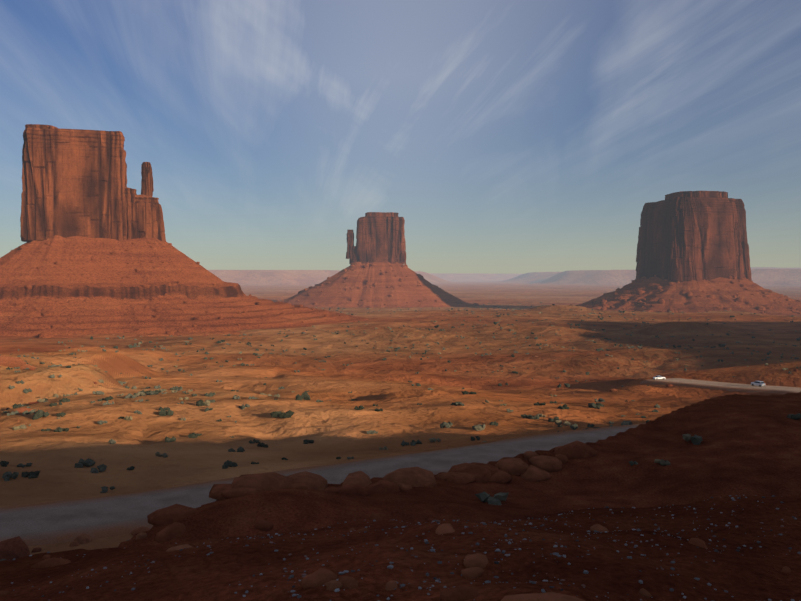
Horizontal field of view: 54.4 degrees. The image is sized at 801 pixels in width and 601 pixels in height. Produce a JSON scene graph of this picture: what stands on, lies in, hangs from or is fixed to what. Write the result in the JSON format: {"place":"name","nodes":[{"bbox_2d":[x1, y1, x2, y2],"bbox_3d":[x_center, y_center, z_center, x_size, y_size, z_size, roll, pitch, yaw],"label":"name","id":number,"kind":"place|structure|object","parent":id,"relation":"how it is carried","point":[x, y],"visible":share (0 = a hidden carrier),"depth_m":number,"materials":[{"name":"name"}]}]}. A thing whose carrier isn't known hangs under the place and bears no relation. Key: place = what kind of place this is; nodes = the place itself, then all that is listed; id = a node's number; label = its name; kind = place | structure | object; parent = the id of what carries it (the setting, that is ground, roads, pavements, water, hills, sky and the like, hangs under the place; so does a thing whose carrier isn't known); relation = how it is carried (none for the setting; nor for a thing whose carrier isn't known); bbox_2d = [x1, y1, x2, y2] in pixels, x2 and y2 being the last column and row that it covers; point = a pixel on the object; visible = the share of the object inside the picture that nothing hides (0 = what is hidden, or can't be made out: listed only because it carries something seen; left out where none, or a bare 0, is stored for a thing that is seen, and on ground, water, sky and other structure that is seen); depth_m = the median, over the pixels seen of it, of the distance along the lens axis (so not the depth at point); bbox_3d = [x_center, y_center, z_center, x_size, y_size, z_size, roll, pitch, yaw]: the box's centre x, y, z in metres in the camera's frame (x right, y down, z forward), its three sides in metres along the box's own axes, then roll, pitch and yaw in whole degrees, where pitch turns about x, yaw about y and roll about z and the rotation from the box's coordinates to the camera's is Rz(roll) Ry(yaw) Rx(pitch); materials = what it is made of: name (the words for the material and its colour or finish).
{"place":"outdoors","nodes":[
{"label":"outdoors","id":0,"kind":"place"},
{"bbox_2d":[0,267,800,600],"bbox_3d":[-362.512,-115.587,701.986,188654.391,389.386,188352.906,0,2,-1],"label":"ground","id":1,"kind":"structure","parent":0,"point":[750,445],"depth_m":105.12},
{"bbox_2d":[0,124,374,337],"bbox_3d":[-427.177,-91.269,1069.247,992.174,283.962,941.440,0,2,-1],"label":"butte","id":2,"kind":"object","parent":1,"relation":"on","point":[96,253],"visible":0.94,"depth_m":1004.17,"materials":[{"name":"stone"}]},
{"bbox_2d":[276,212,479,307],"bbox_3d":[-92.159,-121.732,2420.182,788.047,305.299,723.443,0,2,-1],"label":"butte","id":3,"kind":"object","parent":1,"relation":"on","point":[377,273],"visible":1,"depth_m":2333.52,"materials":[{"name":"stone"}]},
{"bbox_2d":[0,441,790,600],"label":"boulders","id":4,"kind":"object","parent":1,"relation":"on","point":[358,483],"visible":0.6,"depth_m":21.05,"materials":[{"name":"brown stone"}]},
{"bbox_2d":[0,311,797,559],"bbox_3d":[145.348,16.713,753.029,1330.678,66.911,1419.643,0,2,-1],"label":"field boulders","id":5,"kind":"object","parent":1,"relation":"on","point":[14,547],"visible":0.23,"depth_m":67.09,"materials":[{"name":"brown stone"}]},
{"bbox_2d":[0,364,800,560],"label":"shrubs","id":6,"kind":"object","parent":1,"relation":"on","point":[496,499],"visible":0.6,"depth_m":156.42,"materials":[{"name":"green plant"}]},
{"bbox_2d":[0,302,800,387],"bbox_3d":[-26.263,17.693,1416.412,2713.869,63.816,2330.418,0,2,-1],"label":"shrubs","id":7,"kind":"object","parent":1,"relation":"on","point":[449,361],"visible":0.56,"depth_m":589.45,"materials":[{"name":"green plant"}]},
{"bbox_2d":[570,191,800,315],"bbox_3d":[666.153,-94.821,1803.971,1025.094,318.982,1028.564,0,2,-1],"label":"butte","id":8,"kind":"object","parent":1,"relation":"on","point":[692,255],"visible":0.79,"depth_m":1730.35,"materials":[{"name":"stone"}]},
{"bbox_2d":[0,378,800,545],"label":"dirt road","id":9,"kind":"structure","parent":0,"point":[63,521],"depth_m":83.77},
{"bbox_2d":[653,376,665,379],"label":"parked car","id":10,"kind":"object","parent":9,"relation":"on","point":[659,377],"visible":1,"depth_m":307.25,"materials":[{"name":"white paint"}]},
{"bbox_2d":[751,381,765,386],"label":"car on road","id":11,"kind":"object","parent":9,"relation":"on","point":[759,383],"visible":0.96,"depth_m":266.14,"materials":[{"name":"grey paint"}]},
{"bbox_2d":[0,0,800,273],"label":"sky","id":12,"kind":"structure","parent":0,"point":[505,136],"materials":[{"name":"blue"}]},
{"bbox_2d":[11,495,800,600],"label":"pebbles","id":13,"kind":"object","parent":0,"point":[487,581],"depth_m":6.23,"materials":[{"name":"stone"}]}
]}

